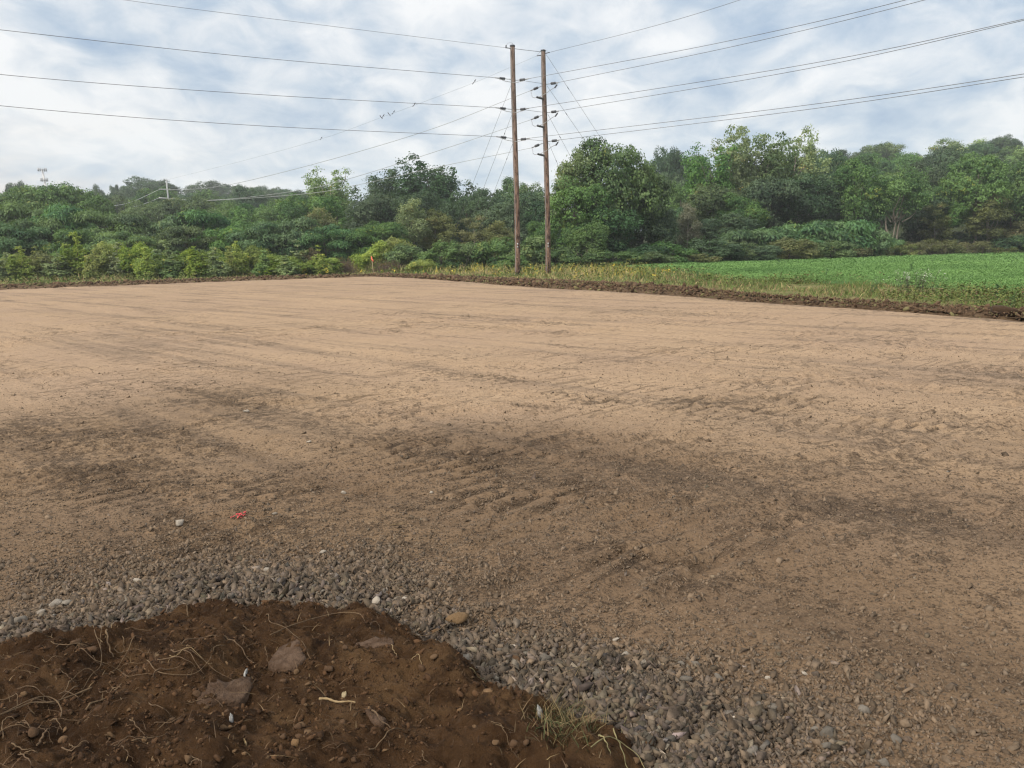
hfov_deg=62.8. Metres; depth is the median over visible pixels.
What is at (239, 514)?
paint mark
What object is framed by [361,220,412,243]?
broadleaf tree
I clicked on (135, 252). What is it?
shrub
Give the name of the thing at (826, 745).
stone
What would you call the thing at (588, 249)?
shrub
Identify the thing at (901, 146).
slender tree
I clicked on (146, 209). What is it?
broadleaf tree
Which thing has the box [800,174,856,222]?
broadleaf tree
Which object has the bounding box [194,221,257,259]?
walnut tree
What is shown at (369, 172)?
power line
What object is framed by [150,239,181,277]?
sapling
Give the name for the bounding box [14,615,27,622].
stone
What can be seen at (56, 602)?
stone
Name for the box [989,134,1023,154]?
broadleaf tree
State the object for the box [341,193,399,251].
broadleaf tree
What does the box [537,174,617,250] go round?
broadleaf tree
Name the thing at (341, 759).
soil clod
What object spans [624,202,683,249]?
broadleaf tree
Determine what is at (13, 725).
root
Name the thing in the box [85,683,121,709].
root
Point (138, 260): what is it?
shrub
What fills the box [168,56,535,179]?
shield wire
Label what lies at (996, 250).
weed clump
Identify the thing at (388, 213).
broadleaf tree
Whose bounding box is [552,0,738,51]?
shield wire
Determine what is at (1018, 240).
shrub
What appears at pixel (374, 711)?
stick
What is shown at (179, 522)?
stone
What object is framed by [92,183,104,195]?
broadleaf tree
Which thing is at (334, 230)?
walnut tree
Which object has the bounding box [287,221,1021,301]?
ground
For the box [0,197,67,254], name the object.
walnut tree
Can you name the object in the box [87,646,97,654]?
soil clod
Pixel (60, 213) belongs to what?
walnut tree
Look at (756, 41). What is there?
power line
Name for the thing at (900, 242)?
sumac shrub
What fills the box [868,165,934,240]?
forked tree
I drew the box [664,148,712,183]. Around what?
broadleaf tree
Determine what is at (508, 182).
broadleaf tree
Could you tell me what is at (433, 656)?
soil clod
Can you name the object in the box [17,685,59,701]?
root
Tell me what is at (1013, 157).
slender tree
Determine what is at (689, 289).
soil clods
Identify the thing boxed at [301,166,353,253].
cottonwood tree
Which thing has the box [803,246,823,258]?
shrub
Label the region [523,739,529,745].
soil clod
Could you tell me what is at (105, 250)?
shrub
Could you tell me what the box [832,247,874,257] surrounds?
shrub
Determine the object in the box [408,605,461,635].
stick
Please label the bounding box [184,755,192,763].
soil clod
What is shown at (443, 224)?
slender tree
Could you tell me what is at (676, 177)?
broadleaf tree
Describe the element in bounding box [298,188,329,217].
broadleaf tree
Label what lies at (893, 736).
stone
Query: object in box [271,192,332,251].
broadleaf tree
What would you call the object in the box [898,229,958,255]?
shrub
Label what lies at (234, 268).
sapling
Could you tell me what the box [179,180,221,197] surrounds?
broadleaf tree
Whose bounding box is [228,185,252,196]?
broadleaf tree
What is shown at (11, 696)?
root
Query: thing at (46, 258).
shrub
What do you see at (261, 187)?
broadleaf tree
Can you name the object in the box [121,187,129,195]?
broadleaf tree
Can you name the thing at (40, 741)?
stick
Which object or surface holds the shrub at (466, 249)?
on the verge
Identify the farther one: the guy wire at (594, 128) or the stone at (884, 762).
the guy wire at (594, 128)
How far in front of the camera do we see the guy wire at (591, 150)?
64.86 m
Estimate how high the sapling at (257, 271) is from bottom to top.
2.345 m
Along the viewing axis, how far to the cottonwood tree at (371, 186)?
117.39 m
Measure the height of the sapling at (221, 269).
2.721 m
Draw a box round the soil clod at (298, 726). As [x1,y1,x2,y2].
[294,723,301,728]
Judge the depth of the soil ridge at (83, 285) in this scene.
55.78 m
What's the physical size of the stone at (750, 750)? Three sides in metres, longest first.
0.062 x 0.038 x 0.029 m
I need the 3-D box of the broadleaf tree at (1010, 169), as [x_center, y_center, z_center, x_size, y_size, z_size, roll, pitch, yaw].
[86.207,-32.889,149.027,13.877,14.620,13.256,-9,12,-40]
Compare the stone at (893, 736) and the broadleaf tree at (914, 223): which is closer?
the stone at (893, 736)
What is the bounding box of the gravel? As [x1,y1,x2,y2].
[0,344,1023,767]
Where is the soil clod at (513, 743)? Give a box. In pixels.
[509,739,517,746]
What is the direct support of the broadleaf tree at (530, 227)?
on the verge
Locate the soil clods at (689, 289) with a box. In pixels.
[0,272,1023,320]
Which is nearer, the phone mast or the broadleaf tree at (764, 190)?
the broadleaf tree at (764, 190)
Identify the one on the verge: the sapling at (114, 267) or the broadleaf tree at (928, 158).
the sapling at (114, 267)
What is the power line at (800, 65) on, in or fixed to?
attached to the utility pole at (515, 165)
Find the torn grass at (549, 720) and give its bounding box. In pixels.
[518,657,623,759]
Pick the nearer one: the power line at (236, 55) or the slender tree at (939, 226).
the power line at (236, 55)
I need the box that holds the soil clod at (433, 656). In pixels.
[430,654,437,659]
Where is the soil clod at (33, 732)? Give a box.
[28,727,39,737]
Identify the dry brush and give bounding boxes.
[333,256,361,273]
[363,259,406,272]
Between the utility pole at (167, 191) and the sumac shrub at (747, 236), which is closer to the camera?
the sumac shrub at (747, 236)
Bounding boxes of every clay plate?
[196,676,252,708]
[268,639,306,672]
[356,636,393,648]
[365,708,385,726]
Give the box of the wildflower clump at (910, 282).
[876,270,946,292]
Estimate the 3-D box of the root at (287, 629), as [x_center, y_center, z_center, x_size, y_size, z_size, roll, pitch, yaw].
[-0.912,1.009,3.368,0.043,0.047,0.563,-8,11,-35]
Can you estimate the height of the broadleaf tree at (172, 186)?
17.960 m
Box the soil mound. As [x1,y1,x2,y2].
[0,598,643,767]
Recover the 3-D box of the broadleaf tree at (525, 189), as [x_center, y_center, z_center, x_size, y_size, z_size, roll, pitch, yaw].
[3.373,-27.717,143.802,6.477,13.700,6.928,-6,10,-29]
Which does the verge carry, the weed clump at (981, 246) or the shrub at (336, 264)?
the shrub at (336, 264)
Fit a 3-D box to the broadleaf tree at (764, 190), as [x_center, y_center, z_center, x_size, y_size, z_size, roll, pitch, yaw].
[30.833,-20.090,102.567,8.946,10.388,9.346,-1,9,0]
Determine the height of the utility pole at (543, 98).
15.380 m
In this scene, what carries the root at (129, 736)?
on the soil mound
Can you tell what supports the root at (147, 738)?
on the soil mound
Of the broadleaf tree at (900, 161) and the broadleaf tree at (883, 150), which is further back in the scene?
the broadleaf tree at (883, 150)
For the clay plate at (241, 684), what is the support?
on the soil mound
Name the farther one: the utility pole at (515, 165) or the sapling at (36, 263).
the sapling at (36, 263)
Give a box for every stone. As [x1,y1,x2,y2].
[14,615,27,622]
[49,599,61,605]
[61,599,71,605]
[175,519,183,525]
[371,596,379,603]
[539,653,551,660]
[592,669,601,676]
[666,735,676,741]
[679,675,692,681]
[714,673,723,680]
[746,745,757,753]
[767,703,776,709]
[819,726,833,737]
[821,742,830,748]
[858,704,871,713]
[877,758,889,766]
[890,733,901,743]
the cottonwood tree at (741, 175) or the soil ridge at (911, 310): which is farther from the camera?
the cottonwood tree at (741, 175)
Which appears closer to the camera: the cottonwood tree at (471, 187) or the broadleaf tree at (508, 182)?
the cottonwood tree at (471, 187)
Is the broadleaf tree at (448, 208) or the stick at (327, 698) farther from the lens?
the broadleaf tree at (448, 208)
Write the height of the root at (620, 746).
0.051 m
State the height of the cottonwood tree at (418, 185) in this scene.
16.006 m
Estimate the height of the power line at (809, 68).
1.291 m
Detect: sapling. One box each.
[0,252,16,280]
[5,246,35,280]
[24,246,41,280]
[38,251,77,279]
[56,231,92,278]
[82,244,101,279]
[104,242,133,277]
[133,247,157,277]
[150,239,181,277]
[155,250,185,277]
[183,246,208,277]
[202,247,231,276]
[224,246,238,276]
[230,238,250,276]
[249,250,272,276]
[253,256,280,275]
[275,255,300,276]
[290,239,311,269]
[310,245,335,274]
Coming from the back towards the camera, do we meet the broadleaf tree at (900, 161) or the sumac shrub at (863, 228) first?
the broadleaf tree at (900, 161)
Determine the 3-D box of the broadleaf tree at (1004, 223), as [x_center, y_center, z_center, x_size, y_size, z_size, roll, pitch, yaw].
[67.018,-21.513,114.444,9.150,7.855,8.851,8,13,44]
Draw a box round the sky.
[0,0,1023,230]
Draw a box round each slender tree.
[305,207,343,252]
[388,198,436,252]
[418,208,457,252]
[454,214,490,255]
[479,220,514,257]
[544,145,603,231]
[675,203,705,247]
[886,141,905,157]
[917,201,954,243]
[925,138,964,152]
[960,137,987,154]
[961,193,1014,241]
[1003,145,1023,164]
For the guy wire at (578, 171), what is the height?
11.044 m
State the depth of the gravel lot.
7.63 m
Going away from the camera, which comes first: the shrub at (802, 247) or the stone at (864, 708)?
the stone at (864, 708)
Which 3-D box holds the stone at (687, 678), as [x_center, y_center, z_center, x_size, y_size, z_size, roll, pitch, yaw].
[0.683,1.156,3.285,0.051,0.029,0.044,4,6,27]
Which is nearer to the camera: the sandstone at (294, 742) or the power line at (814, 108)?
the sandstone at (294, 742)
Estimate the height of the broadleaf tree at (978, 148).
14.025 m
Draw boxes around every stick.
[36,728,50,745]
[83,625,101,688]
[105,629,113,657]
[169,647,211,663]
[177,648,232,679]
[181,635,219,644]
[224,635,254,662]
[319,697,355,702]
[371,709,390,728]
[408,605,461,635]
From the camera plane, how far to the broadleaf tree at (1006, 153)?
215.15 m
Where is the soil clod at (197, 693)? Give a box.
[192,690,200,697]
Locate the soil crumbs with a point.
(518, 692)
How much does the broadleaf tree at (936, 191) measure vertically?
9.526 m
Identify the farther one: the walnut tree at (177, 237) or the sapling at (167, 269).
the walnut tree at (177, 237)
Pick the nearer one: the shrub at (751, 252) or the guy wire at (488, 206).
the guy wire at (488, 206)
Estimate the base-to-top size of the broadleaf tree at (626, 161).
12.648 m
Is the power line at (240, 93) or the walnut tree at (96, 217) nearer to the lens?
the power line at (240, 93)
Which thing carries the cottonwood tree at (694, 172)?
on the ground at (955, 229)
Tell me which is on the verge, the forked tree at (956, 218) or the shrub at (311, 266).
the shrub at (311, 266)
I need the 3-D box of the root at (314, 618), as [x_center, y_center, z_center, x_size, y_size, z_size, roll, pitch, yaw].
[-0.828,0.993,3.506,0.396,0.038,0.144,-6,10,-28]
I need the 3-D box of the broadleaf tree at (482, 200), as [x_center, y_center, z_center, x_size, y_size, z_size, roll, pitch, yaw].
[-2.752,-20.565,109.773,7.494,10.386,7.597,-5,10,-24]
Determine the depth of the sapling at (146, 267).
67.94 m
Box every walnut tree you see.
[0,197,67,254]
[0,216,73,256]
[0,221,55,259]
[28,202,96,237]
[40,227,97,260]
[51,207,156,260]
[79,229,161,265]
[105,211,159,243]
[140,213,191,253]
[150,224,220,258]
[174,207,232,261]
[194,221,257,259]
[222,220,304,258]
[257,215,328,256]
[282,223,363,263]
[327,226,380,265]
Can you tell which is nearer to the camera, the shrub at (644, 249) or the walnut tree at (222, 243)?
the shrub at (644, 249)
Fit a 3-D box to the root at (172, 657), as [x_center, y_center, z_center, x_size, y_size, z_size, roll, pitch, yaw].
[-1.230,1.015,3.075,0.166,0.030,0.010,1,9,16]
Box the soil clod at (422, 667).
[418,664,425,671]
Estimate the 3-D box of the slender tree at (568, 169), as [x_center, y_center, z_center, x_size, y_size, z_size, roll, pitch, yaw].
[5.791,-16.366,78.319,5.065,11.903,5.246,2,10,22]
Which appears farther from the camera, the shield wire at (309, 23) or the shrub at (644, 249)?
the shrub at (644, 249)
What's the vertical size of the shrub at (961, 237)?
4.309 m
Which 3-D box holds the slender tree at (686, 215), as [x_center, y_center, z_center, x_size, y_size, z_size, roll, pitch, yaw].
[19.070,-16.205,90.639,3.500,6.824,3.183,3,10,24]
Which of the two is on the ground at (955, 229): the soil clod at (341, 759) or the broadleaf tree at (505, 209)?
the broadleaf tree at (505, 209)
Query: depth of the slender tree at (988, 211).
105.17 m
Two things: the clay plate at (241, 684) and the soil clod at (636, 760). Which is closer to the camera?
the soil clod at (636, 760)
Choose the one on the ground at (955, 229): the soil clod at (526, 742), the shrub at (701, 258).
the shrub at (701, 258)
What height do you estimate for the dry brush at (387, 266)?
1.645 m
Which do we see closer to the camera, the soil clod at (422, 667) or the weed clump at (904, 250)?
the soil clod at (422, 667)
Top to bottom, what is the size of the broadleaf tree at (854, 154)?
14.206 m
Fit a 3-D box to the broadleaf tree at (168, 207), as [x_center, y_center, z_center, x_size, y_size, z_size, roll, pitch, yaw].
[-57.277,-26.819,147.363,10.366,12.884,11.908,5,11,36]
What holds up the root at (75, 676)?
on the soil mound
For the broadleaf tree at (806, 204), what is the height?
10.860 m
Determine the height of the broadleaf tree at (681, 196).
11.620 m
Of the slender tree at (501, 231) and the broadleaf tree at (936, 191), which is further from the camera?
the broadleaf tree at (936, 191)
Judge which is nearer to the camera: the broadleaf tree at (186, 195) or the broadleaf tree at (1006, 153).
the broadleaf tree at (1006, 153)
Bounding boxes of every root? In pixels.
[0,693,17,710]
[0,696,61,717]
[0,724,28,731]
[1,687,91,714]
[1,716,15,738]
[11,742,30,749]
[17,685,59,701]
[33,686,78,703]
[51,641,88,646]
[61,740,88,750]
[65,668,96,689]
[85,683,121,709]
[103,635,135,673]
[114,736,150,745]
[132,732,166,740]
[146,648,211,674]
[152,663,182,676]
[157,656,195,667]
[171,649,203,673]
[266,614,310,658]
[270,612,364,634]
[369,728,404,749]
[591,736,644,767]
[598,734,610,752]
[613,728,627,767]
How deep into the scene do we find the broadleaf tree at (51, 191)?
116.55 m
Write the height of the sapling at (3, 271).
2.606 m
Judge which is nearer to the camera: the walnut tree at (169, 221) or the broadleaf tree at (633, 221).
the broadleaf tree at (633, 221)
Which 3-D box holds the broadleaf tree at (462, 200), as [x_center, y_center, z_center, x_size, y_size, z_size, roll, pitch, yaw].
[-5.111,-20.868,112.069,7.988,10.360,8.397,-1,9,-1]
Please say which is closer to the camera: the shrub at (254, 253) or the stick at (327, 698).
the stick at (327, 698)
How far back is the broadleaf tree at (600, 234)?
73.91 m
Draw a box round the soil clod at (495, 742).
[492,740,498,745]
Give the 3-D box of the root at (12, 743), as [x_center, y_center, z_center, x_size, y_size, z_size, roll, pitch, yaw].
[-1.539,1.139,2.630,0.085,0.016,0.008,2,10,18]
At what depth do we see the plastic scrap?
2.93 m
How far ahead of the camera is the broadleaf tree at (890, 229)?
150.87 m
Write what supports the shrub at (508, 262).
on the verge
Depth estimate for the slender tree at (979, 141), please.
248.13 m
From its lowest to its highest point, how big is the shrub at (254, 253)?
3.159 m
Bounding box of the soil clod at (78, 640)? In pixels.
[70,638,80,645]
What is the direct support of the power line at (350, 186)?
attached to the utility pole at (543, 98)
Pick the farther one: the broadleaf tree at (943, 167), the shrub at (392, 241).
the broadleaf tree at (943, 167)
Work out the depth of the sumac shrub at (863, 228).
90.15 m
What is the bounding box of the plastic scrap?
[537,704,541,717]
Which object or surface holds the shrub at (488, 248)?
on the verge
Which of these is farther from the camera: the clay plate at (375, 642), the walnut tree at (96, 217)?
the walnut tree at (96, 217)
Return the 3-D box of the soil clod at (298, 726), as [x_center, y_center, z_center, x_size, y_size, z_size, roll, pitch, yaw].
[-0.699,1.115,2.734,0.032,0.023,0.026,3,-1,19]
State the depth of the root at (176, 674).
3.01 m
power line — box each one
[0,74,494,107]
[0,105,495,136]
[4,30,494,77]
[164,91,528,189]
[165,148,528,200]
[183,120,528,199]
[529,0,904,78]
[532,19,1023,107]
[533,74,1021,137]
[558,0,923,82]
[560,20,1023,110]
[561,77,1022,139]
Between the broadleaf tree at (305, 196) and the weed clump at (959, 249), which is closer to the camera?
the weed clump at (959, 249)
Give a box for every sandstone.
[291,739,298,746]
[445,612,469,624]
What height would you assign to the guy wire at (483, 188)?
10.938 m
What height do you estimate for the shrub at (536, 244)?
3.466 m
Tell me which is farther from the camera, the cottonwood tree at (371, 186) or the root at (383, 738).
the cottonwood tree at (371, 186)
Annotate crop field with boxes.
[631,254,1023,295]
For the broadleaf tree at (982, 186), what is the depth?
105.69 m
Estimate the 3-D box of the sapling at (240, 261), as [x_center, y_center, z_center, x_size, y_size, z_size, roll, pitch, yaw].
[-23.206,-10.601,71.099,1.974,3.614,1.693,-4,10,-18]
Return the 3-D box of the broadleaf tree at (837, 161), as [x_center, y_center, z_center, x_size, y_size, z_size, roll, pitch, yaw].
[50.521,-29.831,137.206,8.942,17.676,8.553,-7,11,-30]
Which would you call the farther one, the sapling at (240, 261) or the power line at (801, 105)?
the sapling at (240, 261)
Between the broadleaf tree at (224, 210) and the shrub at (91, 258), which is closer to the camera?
the shrub at (91, 258)
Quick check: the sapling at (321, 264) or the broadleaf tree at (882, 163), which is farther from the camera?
the broadleaf tree at (882, 163)
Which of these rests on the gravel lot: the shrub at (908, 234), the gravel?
the gravel
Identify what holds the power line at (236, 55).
attached to the utility pole at (515, 165)
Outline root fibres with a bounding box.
[0,599,626,767]
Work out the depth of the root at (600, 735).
2.66 m
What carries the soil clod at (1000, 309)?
on the soil ridge at (911, 310)
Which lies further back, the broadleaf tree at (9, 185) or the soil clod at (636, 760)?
the broadleaf tree at (9, 185)
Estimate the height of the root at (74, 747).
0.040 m
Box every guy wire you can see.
[439,86,510,269]
[451,115,511,271]
[463,144,512,270]
[547,56,645,206]
[547,86,647,231]
[548,115,620,249]
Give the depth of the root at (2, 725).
2.75 m
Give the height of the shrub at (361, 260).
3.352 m
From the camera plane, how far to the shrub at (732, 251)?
79.38 m
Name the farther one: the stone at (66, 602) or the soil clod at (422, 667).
the stone at (66, 602)
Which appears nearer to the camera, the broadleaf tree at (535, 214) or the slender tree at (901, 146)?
the broadleaf tree at (535, 214)
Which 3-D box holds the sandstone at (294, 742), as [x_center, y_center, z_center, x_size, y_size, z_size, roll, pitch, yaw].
[-0.673,1.119,2.612,0.027,0.028,0.022,3,10,23]
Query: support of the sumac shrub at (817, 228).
on the ground at (955, 229)
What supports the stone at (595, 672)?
on the gravel
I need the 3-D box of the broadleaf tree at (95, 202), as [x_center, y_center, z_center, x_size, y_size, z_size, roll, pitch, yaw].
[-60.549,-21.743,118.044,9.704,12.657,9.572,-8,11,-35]
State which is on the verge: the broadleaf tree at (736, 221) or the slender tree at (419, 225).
the slender tree at (419, 225)
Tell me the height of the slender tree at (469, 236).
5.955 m
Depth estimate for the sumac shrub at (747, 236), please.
86.10 m
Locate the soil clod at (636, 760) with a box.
[632,757,639,763]
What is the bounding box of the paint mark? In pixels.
[230,511,245,517]
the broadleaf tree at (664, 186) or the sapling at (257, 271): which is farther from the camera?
the broadleaf tree at (664, 186)
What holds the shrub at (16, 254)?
on the verge
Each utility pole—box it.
[159,180,173,198]
[495,43,529,274]
[530,49,558,273]
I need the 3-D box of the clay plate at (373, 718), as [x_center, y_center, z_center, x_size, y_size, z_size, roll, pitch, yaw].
[-0.463,1.120,2.797,0.119,0.057,0.041,5,11,36]
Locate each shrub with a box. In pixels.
[0,253,41,272]
[28,250,69,279]
[68,252,111,278]
[92,240,128,276]
[112,241,152,276]
[131,252,168,277]
[173,250,201,273]
[181,249,225,276]
[237,244,272,271]
[260,253,300,266]
[288,257,326,274]
[300,247,320,261]
[325,257,343,272]
[350,240,394,272]
[376,235,416,267]
[382,242,424,268]
[406,259,435,271]
[415,239,470,270]
[444,241,491,269]
[467,236,514,267]
[493,255,531,270]
[504,235,553,268]
[529,249,584,268]
[555,240,607,266]
[584,250,643,266]
[622,251,678,266]
[625,242,675,262]
[648,240,698,262]
[672,250,722,262]
[686,238,748,261]
[711,240,764,260]
[717,228,770,246]
[743,244,786,260]
[751,226,798,257]
[767,236,819,260]
[776,220,839,247]
[801,219,860,253]
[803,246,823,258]
[813,239,860,258]
[830,218,882,251]
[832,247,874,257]
[865,229,895,256]
[882,238,905,255]
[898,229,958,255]
[943,227,1004,254]
[980,234,1023,252]
[1000,219,1023,239]
[1009,236,1023,251]
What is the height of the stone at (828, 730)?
0.042 m
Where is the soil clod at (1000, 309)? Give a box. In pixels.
[990,305,1020,316]
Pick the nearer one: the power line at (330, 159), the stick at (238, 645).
the stick at (238, 645)
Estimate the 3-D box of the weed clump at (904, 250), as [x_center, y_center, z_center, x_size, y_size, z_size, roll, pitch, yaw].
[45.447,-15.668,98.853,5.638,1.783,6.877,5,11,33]
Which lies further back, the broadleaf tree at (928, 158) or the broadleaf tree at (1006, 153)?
the broadleaf tree at (1006, 153)
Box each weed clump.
[861,248,893,257]
[878,244,921,256]
[904,241,957,255]
[916,238,969,254]
[947,240,1006,253]
[975,247,1020,253]
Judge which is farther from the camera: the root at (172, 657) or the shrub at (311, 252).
the shrub at (311, 252)
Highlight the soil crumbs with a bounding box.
[0,583,711,767]
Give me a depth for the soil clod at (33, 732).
2.69 m
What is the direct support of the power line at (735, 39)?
attached to the utility pole at (515, 165)
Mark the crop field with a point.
(835, 282)
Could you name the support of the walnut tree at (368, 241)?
on the verge
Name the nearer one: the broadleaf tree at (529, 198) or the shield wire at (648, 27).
the shield wire at (648, 27)
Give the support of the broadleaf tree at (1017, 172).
on the ground at (955, 229)
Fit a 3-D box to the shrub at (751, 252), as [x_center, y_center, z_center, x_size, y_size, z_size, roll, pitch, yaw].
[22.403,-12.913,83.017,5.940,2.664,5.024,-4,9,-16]
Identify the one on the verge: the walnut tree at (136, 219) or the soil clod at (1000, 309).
the walnut tree at (136, 219)
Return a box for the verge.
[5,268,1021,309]
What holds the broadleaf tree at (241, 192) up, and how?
on the ground at (955, 229)
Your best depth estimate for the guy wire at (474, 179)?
61.63 m
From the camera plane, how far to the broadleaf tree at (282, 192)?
342.98 m
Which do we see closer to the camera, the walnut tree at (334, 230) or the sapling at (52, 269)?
the sapling at (52, 269)
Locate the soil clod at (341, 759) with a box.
[337,757,345,762]
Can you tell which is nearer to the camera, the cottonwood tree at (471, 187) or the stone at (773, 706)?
the stone at (773, 706)
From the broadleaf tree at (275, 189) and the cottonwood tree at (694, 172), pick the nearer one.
the cottonwood tree at (694, 172)
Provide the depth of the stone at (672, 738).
2.83 m
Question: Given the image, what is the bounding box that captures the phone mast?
[37,168,47,188]
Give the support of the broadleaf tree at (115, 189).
on the ground at (955, 229)
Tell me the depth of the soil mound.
2.93 m
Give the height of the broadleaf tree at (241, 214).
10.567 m
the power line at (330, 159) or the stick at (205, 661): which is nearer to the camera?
the stick at (205, 661)
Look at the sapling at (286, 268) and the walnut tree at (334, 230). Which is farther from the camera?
the walnut tree at (334, 230)
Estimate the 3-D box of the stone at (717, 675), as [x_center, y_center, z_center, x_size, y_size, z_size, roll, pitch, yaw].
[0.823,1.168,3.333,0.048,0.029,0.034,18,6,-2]
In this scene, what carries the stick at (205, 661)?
on the soil mound
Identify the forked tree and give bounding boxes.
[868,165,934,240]
[921,199,972,240]
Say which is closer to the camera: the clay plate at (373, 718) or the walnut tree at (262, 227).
the clay plate at (373, 718)
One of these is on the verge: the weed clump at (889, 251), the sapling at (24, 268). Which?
the sapling at (24, 268)
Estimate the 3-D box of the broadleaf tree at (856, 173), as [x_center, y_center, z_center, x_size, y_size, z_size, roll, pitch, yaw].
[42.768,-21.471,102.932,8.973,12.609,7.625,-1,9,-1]
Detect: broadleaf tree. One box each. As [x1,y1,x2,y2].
[0,185,44,218]
[3,180,29,192]
[13,181,90,220]
[46,186,118,229]
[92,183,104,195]
[96,194,140,227]
[100,192,137,212]
[109,185,119,194]
[113,188,148,199]
[118,198,167,222]
[119,175,170,198]
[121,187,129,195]
[132,185,178,223]
[147,179,182,194]
[152,195,216,224]
[177,192,198,200]
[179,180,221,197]
[192,187,236,209]
[205,201,243,229]
[216,183,242,196]
[225,185,276,221]
[226,203,269,250]
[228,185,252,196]
[250,185,269,192]
[251,198,304,249]
[253,188,283,202]
[271,187,286,191]
[271,189,291,195]
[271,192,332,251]
[280,188,303,200]
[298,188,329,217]
[315,194,370,262]
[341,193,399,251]
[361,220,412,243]
[368,191,437,252]
[408,188,465,251]
[446,188,497,261]
[462,187,511,258]
[468,202,529,256]
[487,188,556,236]
[493,176,528,223]
[519,182,543,212]
[520,200,567,251]
[520,221,558,255]
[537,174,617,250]
[554,135,664,250]
[555,201,646,260]
[560,217,610,260]
[615,160,677,247]
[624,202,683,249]
[646,145,683,180]
[649,170,685,239]
[662,205,702,251]
[663,182,695,245]
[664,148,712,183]
[684,183,741,245]
[693,212,761,243]
[709,191,772,232]
[735,175,804,228]
[767,172,843,228]
[797,147,848,219]
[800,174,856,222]
[819,158,897,222]
[821,149,848,159]
[836,152,883,182]
[846,152,872,159]
[851,152,895,174]
[851,188,899,230]
[854,175,901,229]
[859,141,900,161]
[885,193,952,239]
[886,152,922,178]
[900,161,948,219]
[916,144,970,172]
[924,155,975,213]
[929,185,976,227]
[930,148,1013,236]
[934,151,1013,252]
[965,140,1004,158]
[965,197,1023,231]
[978,159,1023,228]
[983,144,1020,160]
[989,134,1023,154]
[995,160,1023,223]
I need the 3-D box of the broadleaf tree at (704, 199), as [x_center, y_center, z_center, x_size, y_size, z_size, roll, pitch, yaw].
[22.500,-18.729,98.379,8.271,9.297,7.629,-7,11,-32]
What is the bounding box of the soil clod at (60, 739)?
[58,735,67,743]
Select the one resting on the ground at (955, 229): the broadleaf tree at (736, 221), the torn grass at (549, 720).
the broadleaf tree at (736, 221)
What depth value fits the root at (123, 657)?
3.28 m
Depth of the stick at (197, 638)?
3.22 m
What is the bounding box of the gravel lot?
[0,276,1023,767]
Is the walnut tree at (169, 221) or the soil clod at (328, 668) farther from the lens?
the walnut tree at (169, 221)
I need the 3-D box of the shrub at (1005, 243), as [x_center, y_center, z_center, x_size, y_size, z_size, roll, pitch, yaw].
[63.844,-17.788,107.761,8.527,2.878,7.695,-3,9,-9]
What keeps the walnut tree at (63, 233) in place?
on the verge
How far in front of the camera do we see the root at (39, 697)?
2.88 m
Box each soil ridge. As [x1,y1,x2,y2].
[0,274,372,289]
[374,275,1023,321]
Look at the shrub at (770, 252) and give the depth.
81.74 m
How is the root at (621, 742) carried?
on the soil mound
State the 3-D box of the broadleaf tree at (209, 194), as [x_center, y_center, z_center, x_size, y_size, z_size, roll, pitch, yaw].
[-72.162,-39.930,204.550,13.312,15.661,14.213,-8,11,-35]
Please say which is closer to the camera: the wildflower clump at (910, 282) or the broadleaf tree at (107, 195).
the wildflower clump at (910, 282)
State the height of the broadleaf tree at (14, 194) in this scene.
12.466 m
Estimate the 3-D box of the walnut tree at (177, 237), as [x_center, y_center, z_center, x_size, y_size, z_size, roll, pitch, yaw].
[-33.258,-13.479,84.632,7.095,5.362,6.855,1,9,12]
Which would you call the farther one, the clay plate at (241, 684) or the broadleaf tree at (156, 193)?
the broadleaf tree at (156, 193)
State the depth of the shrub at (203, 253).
72.61 m
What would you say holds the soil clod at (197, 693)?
on the soil mound
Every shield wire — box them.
[127,0,504,47]
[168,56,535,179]
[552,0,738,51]
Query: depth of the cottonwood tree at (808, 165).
108.82 m
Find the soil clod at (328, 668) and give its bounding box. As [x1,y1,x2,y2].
[324,665,332,671]
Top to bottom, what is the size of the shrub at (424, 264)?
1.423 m
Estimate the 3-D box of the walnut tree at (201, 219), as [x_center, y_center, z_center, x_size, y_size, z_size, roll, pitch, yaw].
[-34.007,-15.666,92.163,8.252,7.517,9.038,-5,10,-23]
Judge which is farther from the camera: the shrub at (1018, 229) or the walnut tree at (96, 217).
the shrub at (1018, 229)
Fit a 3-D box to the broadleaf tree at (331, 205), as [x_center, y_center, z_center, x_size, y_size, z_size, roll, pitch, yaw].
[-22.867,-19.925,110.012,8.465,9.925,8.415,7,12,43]
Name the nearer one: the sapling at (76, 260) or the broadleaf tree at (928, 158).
the sapling at (76, 260)
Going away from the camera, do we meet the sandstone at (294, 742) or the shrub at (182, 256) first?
the sandstone at (294, 742)
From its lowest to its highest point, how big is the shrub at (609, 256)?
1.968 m
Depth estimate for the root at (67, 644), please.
3.27 m
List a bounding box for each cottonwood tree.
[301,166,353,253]
[347,169,394,234]
[369,166,415,224]
[392,151,463,252]
[416,165,475,244]
[679,142,741,249]
[707,124,768,229]
[740,131,794,229]
[756,136,806,226]
[764,124,832,226]

